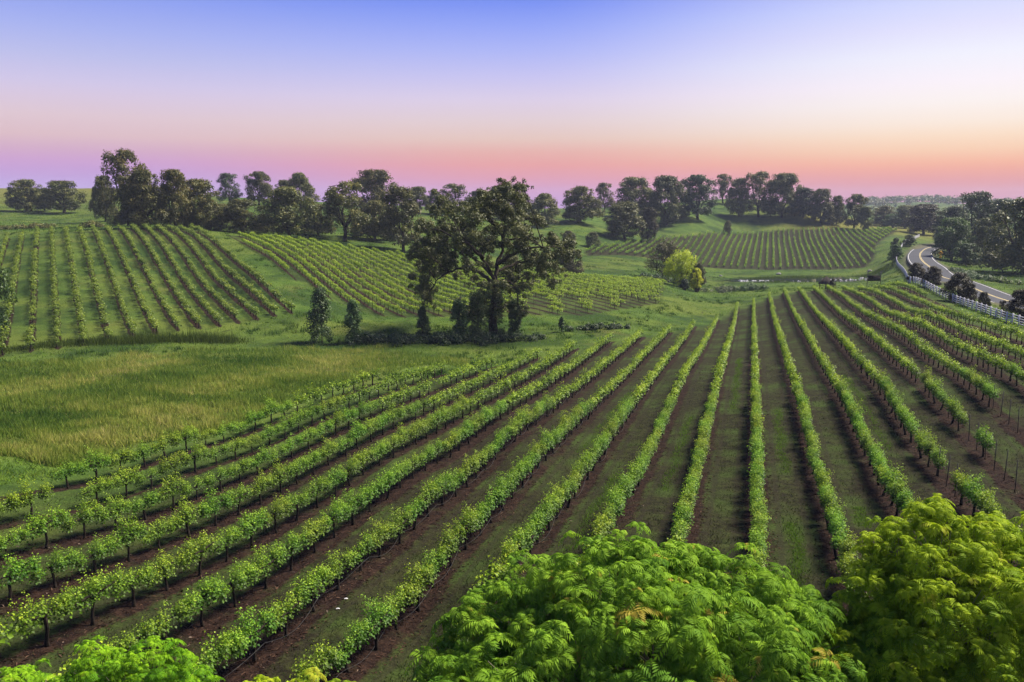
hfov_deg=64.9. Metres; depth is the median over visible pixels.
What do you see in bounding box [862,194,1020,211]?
distant woodland
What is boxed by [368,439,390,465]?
grapevine
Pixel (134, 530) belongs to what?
grapevine
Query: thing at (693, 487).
grapevine
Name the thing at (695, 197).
oak tree
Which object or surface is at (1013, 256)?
tree
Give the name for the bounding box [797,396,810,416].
grapevine
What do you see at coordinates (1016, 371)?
grapevine
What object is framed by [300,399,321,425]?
grapevine
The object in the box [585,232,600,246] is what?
bush
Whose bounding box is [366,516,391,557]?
grapevine
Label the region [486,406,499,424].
grapevine
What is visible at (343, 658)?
grapevine
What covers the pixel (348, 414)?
grapevine
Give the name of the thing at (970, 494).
grapevine
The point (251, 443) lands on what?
grapevine
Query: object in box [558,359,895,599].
fresh grass
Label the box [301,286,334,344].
sapling
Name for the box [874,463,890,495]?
grapevine
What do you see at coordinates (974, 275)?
shrub
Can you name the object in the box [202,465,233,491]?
grapevine
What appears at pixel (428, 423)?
grapevine
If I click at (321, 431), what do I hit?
grapevine
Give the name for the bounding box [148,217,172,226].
bush
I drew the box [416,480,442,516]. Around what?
grapevine
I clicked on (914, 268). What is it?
plum tree
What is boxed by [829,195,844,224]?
oak tree
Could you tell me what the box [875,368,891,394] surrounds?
grapevine
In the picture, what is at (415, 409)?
grapevine
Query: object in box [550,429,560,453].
grapevine
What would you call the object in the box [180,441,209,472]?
grapevine
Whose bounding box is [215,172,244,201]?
oak tree
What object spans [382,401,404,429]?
grapevine
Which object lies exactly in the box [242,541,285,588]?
grapevine
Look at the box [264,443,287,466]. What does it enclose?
grapevine
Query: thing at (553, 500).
grapevine
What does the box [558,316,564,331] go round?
sapling
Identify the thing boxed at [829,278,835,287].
bush
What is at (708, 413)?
grapevine
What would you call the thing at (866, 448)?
grapevine
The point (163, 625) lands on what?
grapevine
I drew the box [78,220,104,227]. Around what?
bush
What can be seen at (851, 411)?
grapevine
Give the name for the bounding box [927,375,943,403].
grapevine
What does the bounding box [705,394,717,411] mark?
grapevine
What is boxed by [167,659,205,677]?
grapevine
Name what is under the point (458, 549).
drip hose
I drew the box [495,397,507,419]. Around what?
grapevine
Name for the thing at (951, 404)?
grapevine
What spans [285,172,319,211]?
oak tree
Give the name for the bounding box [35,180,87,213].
oak tree
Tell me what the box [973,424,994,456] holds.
grapevine
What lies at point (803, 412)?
grapevine
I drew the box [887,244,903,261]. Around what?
bush
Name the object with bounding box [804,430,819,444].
grapevine
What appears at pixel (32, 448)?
meadow grass
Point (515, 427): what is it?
grapevine
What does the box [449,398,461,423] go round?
grapevine
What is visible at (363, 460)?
grapevine
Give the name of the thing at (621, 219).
oak tree
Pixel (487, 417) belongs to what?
grapevine
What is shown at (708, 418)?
grapevine
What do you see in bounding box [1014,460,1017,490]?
vine stake
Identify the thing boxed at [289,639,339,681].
grapevine
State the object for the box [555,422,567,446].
grapevine
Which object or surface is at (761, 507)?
grapevine
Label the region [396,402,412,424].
grapevine
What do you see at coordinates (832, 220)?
bush
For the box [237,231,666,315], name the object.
grapevine rows
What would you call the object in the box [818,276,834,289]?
garden shelter
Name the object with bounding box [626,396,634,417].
grapevine
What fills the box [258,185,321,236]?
oak tree
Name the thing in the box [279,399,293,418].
grapevine
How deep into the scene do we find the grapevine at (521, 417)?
53.58 m
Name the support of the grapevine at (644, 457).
on the ground at (730, 424)
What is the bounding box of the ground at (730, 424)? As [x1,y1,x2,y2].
[0,188,1023,681]
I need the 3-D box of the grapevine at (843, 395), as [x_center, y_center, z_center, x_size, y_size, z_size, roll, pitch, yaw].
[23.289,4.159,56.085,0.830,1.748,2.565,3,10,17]
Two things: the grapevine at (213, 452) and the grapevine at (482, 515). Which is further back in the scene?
the grapevine at (213, 452)
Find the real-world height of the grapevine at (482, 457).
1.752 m
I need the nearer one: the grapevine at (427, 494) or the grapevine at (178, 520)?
the grapevine at (178, 520)
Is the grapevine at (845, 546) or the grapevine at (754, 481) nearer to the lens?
the grapevine at (845, 546)
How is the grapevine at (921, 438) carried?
on the ground at (730, 424)
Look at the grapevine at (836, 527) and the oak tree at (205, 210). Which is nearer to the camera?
the grapevine at (836, 527)
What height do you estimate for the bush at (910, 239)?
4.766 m
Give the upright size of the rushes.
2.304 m
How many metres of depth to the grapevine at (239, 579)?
28.95 m
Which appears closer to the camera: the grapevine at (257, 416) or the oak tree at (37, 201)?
the grapevine at (257, 416)
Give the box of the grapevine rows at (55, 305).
[0,222,295,354]
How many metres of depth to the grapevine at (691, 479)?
38.44 m
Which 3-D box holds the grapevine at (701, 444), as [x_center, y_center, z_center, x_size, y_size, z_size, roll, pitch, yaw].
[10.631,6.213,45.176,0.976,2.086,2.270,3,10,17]
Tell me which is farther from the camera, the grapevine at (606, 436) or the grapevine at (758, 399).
the grapevine at (758, 399)
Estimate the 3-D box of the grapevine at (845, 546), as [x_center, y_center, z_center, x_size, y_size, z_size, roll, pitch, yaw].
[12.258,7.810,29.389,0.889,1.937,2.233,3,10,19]
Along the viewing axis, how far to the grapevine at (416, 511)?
36.80 m
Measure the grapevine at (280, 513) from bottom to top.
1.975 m
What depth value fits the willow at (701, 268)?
194.18 m
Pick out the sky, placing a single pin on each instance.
(880, 98)
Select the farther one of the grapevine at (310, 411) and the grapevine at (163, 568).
the grapevine at (310, 411)
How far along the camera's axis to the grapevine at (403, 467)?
42.56 m
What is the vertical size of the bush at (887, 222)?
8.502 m
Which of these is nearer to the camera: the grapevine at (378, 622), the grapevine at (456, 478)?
the grapevine at (378, 622)
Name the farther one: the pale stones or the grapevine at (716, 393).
the pale stones
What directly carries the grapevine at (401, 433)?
on the ground at (730, 424)
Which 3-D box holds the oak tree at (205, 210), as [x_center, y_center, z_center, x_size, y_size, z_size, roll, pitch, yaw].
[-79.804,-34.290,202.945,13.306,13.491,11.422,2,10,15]
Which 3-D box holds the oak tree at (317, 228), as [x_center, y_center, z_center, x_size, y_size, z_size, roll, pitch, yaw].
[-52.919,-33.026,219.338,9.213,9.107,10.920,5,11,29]
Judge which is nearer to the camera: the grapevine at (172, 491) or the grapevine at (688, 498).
the grapevine at (688, 498)
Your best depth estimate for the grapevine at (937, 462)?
41.48 m
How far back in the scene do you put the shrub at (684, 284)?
187.96 m
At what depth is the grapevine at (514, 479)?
41.11 m
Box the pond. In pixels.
[723,276,866,281]
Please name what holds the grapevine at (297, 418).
on the ground at (730, 424)
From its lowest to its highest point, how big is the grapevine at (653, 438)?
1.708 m
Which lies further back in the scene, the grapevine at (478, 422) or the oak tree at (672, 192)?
the oak tree at (672, 192)
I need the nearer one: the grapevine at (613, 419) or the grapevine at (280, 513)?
the grapevine at (280, 513)
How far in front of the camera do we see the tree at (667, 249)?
214.56 m
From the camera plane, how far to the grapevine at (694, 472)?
40.23 m
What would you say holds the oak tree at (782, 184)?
on the ground at (730, 424)
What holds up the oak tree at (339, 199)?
on the ground at (730, 424)
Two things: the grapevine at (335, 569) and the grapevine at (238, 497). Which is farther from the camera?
the grapevine at (238, 497)
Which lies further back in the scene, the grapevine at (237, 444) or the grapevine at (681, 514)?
the grapevine at (237, 444)
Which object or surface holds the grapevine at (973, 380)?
on the ground at (730, 424)
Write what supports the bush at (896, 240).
on the ground at (730, 424)
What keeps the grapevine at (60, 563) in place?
on the ground at (730, 424)
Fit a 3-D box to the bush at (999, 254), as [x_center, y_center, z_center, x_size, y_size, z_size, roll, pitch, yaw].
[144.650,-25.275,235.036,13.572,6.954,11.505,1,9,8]
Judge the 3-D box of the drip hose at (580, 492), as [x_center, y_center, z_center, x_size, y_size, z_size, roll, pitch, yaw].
[4.926,7.139,47.048,0.254,2.684,59.602,3,10,16]
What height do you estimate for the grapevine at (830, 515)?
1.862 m
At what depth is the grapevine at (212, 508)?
36.98 m
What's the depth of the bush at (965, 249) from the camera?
233.66 m
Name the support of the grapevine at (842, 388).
on the ground at (730, 424)
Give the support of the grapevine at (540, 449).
on the ground at (730, 424)
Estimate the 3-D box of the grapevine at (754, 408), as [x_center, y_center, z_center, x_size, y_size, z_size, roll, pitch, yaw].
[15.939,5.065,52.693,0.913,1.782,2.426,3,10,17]
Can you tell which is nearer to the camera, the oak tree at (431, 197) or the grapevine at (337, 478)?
the grapevine at (337, 478)
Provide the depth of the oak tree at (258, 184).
322.46 m
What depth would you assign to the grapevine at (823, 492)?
36.38 m
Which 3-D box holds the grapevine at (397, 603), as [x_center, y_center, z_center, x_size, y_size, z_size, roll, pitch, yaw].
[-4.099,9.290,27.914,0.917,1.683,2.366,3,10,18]
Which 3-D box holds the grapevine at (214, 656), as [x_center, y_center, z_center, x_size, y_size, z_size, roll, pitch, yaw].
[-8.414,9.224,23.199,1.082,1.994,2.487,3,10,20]
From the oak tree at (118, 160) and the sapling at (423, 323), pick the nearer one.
the sapling at (423, 323)
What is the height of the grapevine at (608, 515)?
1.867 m
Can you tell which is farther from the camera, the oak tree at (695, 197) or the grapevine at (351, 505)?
the oak tree at (695, 197)
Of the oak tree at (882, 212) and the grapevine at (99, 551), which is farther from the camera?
the oak tree at (882, 212)
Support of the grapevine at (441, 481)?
on the ground at (730, 424)
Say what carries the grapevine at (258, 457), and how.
on the ground at (730, 424)
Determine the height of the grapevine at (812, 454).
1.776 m
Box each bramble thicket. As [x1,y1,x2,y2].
[345,329,546,347]
[564,322,630,331]
[639,272,695,288]
[731,281,769,291]
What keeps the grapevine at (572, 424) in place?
on the ground at (730, 424)
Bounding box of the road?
[907,245,1023,308]
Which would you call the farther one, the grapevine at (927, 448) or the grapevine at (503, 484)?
the grapevine at (927, 448)
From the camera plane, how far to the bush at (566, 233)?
281.69 m
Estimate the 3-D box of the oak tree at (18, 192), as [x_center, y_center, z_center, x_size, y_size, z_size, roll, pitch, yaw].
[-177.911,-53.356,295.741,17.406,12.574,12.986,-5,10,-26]
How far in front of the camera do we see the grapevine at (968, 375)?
58.78 m
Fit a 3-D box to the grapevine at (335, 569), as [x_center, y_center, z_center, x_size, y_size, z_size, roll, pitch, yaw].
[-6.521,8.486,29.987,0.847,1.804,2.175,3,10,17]
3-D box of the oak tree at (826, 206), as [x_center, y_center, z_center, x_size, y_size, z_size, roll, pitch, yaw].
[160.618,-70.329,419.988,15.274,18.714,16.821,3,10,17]
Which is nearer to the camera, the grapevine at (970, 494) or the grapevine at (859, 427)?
the grapevine at (970, 494)
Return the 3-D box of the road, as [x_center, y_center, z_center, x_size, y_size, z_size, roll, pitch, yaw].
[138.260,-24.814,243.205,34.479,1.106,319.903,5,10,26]
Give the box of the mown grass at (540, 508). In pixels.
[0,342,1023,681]
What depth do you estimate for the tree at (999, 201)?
294.72 m
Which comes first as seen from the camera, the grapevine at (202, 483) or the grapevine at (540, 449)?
the grapevine at (202, 483)
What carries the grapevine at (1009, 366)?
on the ground at (730, 424)
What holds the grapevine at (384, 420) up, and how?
on the ground at (730, 424)
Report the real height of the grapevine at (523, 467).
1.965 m
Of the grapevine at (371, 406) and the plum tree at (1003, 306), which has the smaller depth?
the grapevine at (371, 406)
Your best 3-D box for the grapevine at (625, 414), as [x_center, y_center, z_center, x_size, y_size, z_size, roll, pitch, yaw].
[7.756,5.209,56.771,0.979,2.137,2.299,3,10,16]
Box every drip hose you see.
[221,382,587,679]
[336,383,622,677]
[519,381,654,564]
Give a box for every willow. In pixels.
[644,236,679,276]
[661,248,697,286]
[689,262,706,291]
[690,267,703,291]
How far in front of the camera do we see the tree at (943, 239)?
257.97 m
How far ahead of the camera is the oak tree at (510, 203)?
334.09 m
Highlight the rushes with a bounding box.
[0,326,253,354]
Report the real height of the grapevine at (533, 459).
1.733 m
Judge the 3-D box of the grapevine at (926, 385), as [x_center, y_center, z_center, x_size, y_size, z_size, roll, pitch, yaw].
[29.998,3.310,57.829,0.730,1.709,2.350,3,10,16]
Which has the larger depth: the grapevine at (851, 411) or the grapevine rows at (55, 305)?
the grapevine rows at (55, 305)
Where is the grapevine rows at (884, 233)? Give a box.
[586,226,896,269]
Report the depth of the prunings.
33.77 m
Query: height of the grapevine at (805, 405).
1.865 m
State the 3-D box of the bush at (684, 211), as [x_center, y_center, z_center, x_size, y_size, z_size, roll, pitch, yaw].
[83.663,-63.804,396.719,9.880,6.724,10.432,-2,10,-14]
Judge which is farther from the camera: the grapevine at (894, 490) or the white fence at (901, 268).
the white fence at (901, 268)
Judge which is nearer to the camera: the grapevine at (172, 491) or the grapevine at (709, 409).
the grapevine at (172, 491)
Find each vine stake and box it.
[946,455,950,485]
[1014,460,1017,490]
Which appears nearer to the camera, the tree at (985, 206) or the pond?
the pond
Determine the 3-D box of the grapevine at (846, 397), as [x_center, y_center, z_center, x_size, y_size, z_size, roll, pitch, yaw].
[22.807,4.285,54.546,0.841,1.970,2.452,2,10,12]
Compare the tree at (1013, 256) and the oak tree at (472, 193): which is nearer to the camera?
the tree at (1013, 256)
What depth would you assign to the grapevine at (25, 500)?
34.49 m
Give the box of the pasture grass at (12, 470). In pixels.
[0,204,1023,484]
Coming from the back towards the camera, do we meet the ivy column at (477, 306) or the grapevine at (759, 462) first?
the ivy column at (477, 306)
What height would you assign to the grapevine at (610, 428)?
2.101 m
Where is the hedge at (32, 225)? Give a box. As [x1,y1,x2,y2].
[0,222,57,229]
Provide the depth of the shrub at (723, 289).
200.38 m
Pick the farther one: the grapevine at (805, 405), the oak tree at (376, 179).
the oak tree at (376, 179)
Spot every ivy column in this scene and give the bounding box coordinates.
[449,298,469,334]
[468,289,488,335]
[507,298,521,332]
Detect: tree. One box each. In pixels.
[0,241,17,329]
[0,635,225,681]
[2,178,52,211]
[33,189,55,210]
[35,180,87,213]
[88,175,118,221]
[95,147,152,225]
[112,167,179,228]
[154,169,195,226]
[173,178,225,228]
[201,203,234,229]
[210,198,271,232]
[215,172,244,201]
[243,171,273,204]
[243,667,355,681]
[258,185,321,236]
[270,179,288,206]
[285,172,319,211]
[302,203,337,235]
[319,180,370,240]
[346,168,398,214]
[350,200,395,239]
[379,186,424,251]
[401,176,581,334]
[404,521,909,681]
[411,186,428,213]
[423,189,439,209]
[434,183,469,205]
[463,190,477,204]
[483,185,518,218]
[520,196,533,215]
[526,193,560,225]
[560,185,605,222]
[595,182,615,210]
[602,201,647,239]
[614,176,658,215]
[639,207,658,242]
[645,175,688,224]
[679,174,718,219]
[713,173,733,202]
[722,177,754,216]
[722,221,731,234]
[739,170,777,216]
[760,172,804,217]
[783,187,818,217]
[805,188,834,222]
[822,493,1023,681]
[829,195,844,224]
[840,194,868,228]
[857,206,873,230]
[871,205,896,226]
[889,205,912,228]
[901,203,942,234]
[906,262,925,280]
[920,266,942,285]
[930,217,977,260]
[931,205,973,240]
[938,272,972,301]
[956,190,997,244]
[962,283,977,303]
[967,217,1010,257]
[976,196,1023,274]
[977,291,990,309]
[981,198,1022,252]
[997,300,1008,317]
[1006,289,1023,323]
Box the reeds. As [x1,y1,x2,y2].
[716,262,892,283]
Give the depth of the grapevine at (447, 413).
56.85 m
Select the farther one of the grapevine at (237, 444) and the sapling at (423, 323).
the sapling at (423, 323)
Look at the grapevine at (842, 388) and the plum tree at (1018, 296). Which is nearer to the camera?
the grapevine at (842, 388)
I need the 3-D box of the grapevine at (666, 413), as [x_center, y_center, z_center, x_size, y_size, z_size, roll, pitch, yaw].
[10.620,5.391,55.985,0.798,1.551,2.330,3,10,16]
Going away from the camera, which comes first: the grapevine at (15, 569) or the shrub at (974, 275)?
the grapevine at (15, 569)
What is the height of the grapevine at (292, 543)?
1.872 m
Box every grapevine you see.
[0,491,19,511]
[0,525,29,560]
[0,553,40,605]
[5,585,78,646]
[6,477,55,519]
[18,503,69,548]
[26,543,81,587]
[48,460,85,488]
[55,563,124,625]
[58,495,104,538]
[70,534,118,574]
[76,444,112,482]
[76,475,116,502]
[95,490,133,530]
[102,511,149,561]
[102,616,157,671]
[103,447,136,474]
[103,463,145,497]
[103,560,161,606]
[127,488,160,519]
[129,439,159,466]
[132,466,165,488]
[136,593,196,645]
[141,516,175,549]
[144,548,188,590]
[148,429,180,458]
[155,470,188,510]
[156,449,190,480]
[165,495,209,537]
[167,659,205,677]
[171,421,199,452]
[172,530,219,576]
[172,570,226,626]
[178,475,210,499]
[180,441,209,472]
[191,626,248,681]
[193,427,217,446]
[195,487,233,525]
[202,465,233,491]
[203,440,230,464]
[206,526,243,561]
[212,557,257,606]
[213,418,237,442]
[220,482,252,515]
[224,602,279,662]
[225,438,247,459]
[228,455,252,482]
[229,420,250,437]
[230,508,270,547]
[242,408,266,431]
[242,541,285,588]
[243,467,274,504]
[244,432,260,452]
[245,445,270,474]
[258,424,277,445]
[258,493,292,533]
[259,590,305,636]
[261,396,279,424]
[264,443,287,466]
[265,458,295,494]
[267,530,309,570]
[274,415,295,438]
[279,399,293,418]
[279,490,313,520]
[280,433,304,457]
[282,455,310,484]
[286,407,307,431]
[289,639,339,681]
[290,563,333,611]
[295,515,331,552]
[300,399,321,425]
[300,426,318,450]
[302,448,325,474]
[303,475,332,507]
[314,418,334,442]
[315,397,335,419]
[317,435,338,465]
[317,495,350,537]
[320,548,355,589]
[323,618,368,673]
[324,465,346,496]
[325,407,344,435]
[329,395,345,410]
[334,435,354,455]
[338,404,358,429]
[338,453,361,485]
[338,485,367,524]
[343,530,376,570]
[346,418,367,448]
[352,399,369,423]
[352,446,374,475]
[356,478,384,511]
[356,594,394,650]
[361,416,380,441]
[363,399,379,417]
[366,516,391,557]
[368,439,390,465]
[372,411,390,434]
[374,465,399,499]
[375,584,411,629]
[381,433,403,457]
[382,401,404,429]
[385,504,414,543]
[387,459,412,487]
[393,423,411,450]
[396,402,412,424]
[397,558,436,611]
[400,452,424,478]
[402,495,426,529]
[406,418,424,444]
[410,400,420,419]
[414,445,434,470]
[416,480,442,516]
[419,417,433,438]
[419,546,448,587]
[425,406,445,433]
[426,438,447,462]
[427,470,455,505]
[435,522,464,566]
[438,401,452,428]
[438,430,460,457]
[446,467,466,496]
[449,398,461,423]
[451,427,468,450]
[451,502,481,549]
[454,453,479,487]
[455,393,470,418]
[460,415,476,443]
[466,448,487,478]
[469,412,484,437]
[471,502,490,535]
[476,483,506,522]
[478,443,494,469]
[479,402,493,430]
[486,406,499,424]
[488,433,504,459]
[490,471,513,509]
[491,540,518,580]
[494,426,512,449]
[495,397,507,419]
[499,466,521,498]
[499,527,532,570]
[507,416,522,441]
[512,407,528,435]
[512,456,532,487]
[519,519,541,554]
[523,406,535,429]
[523,449,539,477]
[526,499,551,543]
[529,439,547,468]
[532,400,545,420]
[532,403,542,425]
[537,427,554,460]
[541,492,564,530]
[542,391,553,416]
[549,483,566,518]
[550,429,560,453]
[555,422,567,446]
[557,410,572,440]
[557,476,577,507]
[562,470,581,497]
[568,413,579,434]
[569,404,583,429]
[570,457,588,488]
[578,398,587,424]
[580,447,596,479]
[581,399,594,419]
[589,440,600,470]
[589,512,617,542]
[593,434,609,462]
[598,429,611,454]
[599,501,617,536]
[601,418,618,447]
[605,485,625,525]
[609,410,621,440]
[611,469,635,512]
[614,405,625,434]
[618,401,628,427]
[618,472,635,503]
[622,399,634,421]
[625,458,642,494]
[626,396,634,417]
[634,454,646,486]
[636,448,649,477]
[639,441,653,470]
[645,439,657,463]
[647,432,659,455]
[650,426,661,448]
[652,417,665,441]
[657,407,669,434]
[659,407,670,427]
[663,397,673,412]
[665,394,676,415]
[669,518,692,542]
[671,496,694,530]
[673,489,696,519]
[680,480,698,511]
[684,471,699,497]
[686,462,703,486]
[687,454,702,476]
[691,444,706,469]
[693,435,707,446]
[694,433,709,458]
[696,419,712,436]
[698,421,710,444]
[701,413,713,426]
[704,400,715,416]
[704,408,714,421]
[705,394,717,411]
[707,391,717,405]
[709,388,718,397]
[746,436,765,460]
[746,469,766,500]
[747,460,765,487]
[748,389,760,401]
[748,405,762,429]
[748,433,763,448]
[748,483,764,515]
[748,523,770,556]
[749,402,762,420]
[749,411,764,432]
[749,423,762,440]
[749,542,768,568]
[750,379,761,396]
[750,400,761,413]
[750,448,766,464]
[750,457,765,478]
[750,495,771,528]
[750,507,769,542]
[751,393,761,406]
[790,379,803,402]
[793,387,802,401]
[795,391,805,413]
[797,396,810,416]
[797,400,811,419]
[799,408,812,423]
[800,414,812,432]
[800,416,814,439]
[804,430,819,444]
[805,442,820,473]
[807,432,820,462]
[811,457,825,484]
[813,464,826,486]
[816,470,833,496]
[817,483,836,509]
[819,485,841,529]
[825,502,844,538]
[827,508,850,559]
[834,377,848,401]
[835,529,861,574]
[836,379,849,406]
[836,551,863,588]
[840,390,853,409]
[842,390,853,417]
[843,397,856,423]
[846,398,861,431]
[851,408,864,439]
[855,420,869,447]
[856,427,873,455]
[862,438,879,465]
[866,441,883,475]
[871,453,888,485]
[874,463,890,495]
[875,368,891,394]
[879,374,894,400]
[880,461,903,505]
[883,383,895,405]
[886,384,899,412]
[886,471,907,515]
[890,392,904,419]
[893,485,919,520]
[895,402,908,427]
[897,408,915,434]
[903,415,919,442]
[904,496,922,535]
[913,425,931,457]
[919,366,931,391]
[920,433,940,466]
[924,375,933,397]
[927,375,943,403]
[930,443,947,475]
[932,389,949,409]
[943,395,961,423]
[950,467,974,504]
[951,404,968,430]
[957,366,968,384]
[961,473,994,516]
[963,366,975,389]
[970,374,984,394]
[973,372,991,399]
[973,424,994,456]
[974,487,1001,515]
[983,382,1000,406]
[1004,359,1016,380]
[1009,360,1022,385]
[1018,370,1023,383]
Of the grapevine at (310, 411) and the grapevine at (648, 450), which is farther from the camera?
the grapevine at (310, 411)
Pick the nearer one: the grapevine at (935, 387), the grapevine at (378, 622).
the grapevine at (378, 622)
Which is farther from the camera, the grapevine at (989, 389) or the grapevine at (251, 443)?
the grapevine at (989, 389)
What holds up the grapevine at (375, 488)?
on the ground at (730, 424)
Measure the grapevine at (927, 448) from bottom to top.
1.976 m
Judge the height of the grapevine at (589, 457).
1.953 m
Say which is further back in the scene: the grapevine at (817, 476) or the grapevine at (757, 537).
the grapevine at (817, 476)
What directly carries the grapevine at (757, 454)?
on the ground at (730, 424)
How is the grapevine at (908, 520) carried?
on the ground at (730, 424)
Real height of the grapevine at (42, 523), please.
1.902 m
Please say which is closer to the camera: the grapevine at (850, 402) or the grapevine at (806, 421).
the grapevine at (806, 421)
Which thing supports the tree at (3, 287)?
on the ground at (730, 424)
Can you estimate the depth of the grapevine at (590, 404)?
60.02 m
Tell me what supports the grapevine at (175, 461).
on the ground at (730, 424)
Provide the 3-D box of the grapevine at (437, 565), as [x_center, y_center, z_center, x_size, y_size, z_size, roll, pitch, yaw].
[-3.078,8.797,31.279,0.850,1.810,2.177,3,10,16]
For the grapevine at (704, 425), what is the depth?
50.10 m
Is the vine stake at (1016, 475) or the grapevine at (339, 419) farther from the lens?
the grapevine at (339, 419)
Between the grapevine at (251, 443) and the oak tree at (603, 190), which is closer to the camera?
the grapevine at (251, 443)
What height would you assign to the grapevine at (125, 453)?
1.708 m
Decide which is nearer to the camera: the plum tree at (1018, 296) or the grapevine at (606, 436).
the grapevine at (606, 436)
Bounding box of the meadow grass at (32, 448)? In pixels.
[0,342,470,468]
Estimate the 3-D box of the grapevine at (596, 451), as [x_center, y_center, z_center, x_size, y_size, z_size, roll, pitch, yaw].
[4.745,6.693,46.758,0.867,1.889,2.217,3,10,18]
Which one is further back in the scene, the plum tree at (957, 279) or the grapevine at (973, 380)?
the plum tree at (957, 279)
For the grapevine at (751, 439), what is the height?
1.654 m
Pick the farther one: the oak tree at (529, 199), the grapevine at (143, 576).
the oak tree at (529, 199)
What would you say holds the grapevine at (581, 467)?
on the ground at (730, 424)
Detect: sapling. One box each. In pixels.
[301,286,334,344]
[341,299,364,342]
[415,306,431,338]
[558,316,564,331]
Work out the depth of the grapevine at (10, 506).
33.54 m
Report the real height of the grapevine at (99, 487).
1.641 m
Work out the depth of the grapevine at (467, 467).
43.61 m
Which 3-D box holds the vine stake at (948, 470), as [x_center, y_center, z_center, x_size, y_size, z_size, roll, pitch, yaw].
[21.516,6.513,39.752,0.042,1.820,0.042,1,12,0]
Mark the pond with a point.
(839, 279)
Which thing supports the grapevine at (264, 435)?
on the ground at (730, 424)
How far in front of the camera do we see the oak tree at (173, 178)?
194.88 m
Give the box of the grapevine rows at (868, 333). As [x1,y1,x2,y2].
[0,281,1023,681]
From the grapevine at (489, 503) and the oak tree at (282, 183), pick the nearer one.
the grapevine at (489, 503)
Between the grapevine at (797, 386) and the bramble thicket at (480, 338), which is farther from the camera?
the bramble thicket at (480, 338)
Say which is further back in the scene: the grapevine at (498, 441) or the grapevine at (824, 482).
the grapevine at (498, 441)
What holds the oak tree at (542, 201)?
on the ground at (730, 424)
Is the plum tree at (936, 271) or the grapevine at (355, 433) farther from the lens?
the plum tree at (936, 271)
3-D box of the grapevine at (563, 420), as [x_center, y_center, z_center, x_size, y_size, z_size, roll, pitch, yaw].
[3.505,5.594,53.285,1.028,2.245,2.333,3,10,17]
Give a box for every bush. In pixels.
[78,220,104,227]
[105,212,124,224]
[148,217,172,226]
[255,213,277,232]
[293,220,316,232]
[557,249,584,274]
[560,230,576,241]
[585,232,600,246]
[675,205,691,217]
[763,202,777,215]
[821,210,837,223]
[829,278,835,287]
[882,213,903,227]
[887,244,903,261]
[889,237,902,255]
[901,234,917,245]
[952,242,983,265]
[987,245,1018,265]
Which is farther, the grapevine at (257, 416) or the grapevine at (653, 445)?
the grapevine at (257, 416)
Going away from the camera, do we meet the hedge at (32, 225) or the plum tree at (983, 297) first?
the plum tree at (983, 297)
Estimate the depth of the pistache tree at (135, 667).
18.34 m
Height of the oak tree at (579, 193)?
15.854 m
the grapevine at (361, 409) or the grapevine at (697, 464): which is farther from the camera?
the grapevine at (361, 409)
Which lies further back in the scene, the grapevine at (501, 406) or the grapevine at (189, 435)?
the grapevine at (501, 406)
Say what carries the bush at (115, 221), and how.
on the ground at (730, 424)
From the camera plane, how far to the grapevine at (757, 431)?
47.85 m
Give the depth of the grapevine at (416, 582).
29.28 m
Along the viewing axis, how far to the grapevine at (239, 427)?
53.80 m
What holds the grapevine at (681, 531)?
on the ground at (730, 424)
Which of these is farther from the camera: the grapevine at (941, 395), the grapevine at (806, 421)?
the grapevine at (941, 395)
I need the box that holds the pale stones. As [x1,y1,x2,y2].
[738,277,866,281]
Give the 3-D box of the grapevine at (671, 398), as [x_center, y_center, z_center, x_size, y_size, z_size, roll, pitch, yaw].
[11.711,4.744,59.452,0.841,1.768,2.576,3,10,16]
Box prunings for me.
[0,377,1023,681]
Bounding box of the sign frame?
[867,271,881,283]
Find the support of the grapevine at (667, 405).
on the ground at (730, 424)
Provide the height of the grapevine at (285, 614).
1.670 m
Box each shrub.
[679,278,689,289]
[689,284,739,292]
[947,266,994,280]
[982,275,1023,284]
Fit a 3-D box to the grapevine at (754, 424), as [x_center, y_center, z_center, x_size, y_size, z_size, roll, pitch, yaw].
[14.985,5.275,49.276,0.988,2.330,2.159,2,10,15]
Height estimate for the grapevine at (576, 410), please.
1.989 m
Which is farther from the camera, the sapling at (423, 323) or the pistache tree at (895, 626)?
the sapling at (423, 323)
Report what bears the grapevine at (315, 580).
on the ground at (730, 424)
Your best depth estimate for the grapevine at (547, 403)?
60.29 m
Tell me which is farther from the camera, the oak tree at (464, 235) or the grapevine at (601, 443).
the oak tree at (464, 235)
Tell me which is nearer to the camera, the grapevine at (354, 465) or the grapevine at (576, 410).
the grapevine at (354, 465)
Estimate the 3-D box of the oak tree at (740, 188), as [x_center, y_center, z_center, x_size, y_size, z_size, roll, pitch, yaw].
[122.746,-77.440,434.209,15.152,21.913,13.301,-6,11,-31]
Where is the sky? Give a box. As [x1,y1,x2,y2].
[0,0,1023,207]
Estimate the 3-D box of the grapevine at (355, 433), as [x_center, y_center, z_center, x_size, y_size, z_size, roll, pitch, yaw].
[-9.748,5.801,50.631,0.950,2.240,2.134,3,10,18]
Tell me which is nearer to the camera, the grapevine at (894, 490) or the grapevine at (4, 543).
the grapevine at (4, 543)
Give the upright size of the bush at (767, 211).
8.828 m
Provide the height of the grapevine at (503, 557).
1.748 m
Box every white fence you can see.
[896,234,919,282]
[913,276,1023,325]
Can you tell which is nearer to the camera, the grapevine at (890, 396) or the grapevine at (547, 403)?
the grapevine at (890, 396)
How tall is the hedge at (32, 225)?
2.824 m
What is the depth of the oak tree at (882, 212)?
472.18 m
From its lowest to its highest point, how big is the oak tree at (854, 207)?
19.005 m
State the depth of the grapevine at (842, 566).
27.85 m

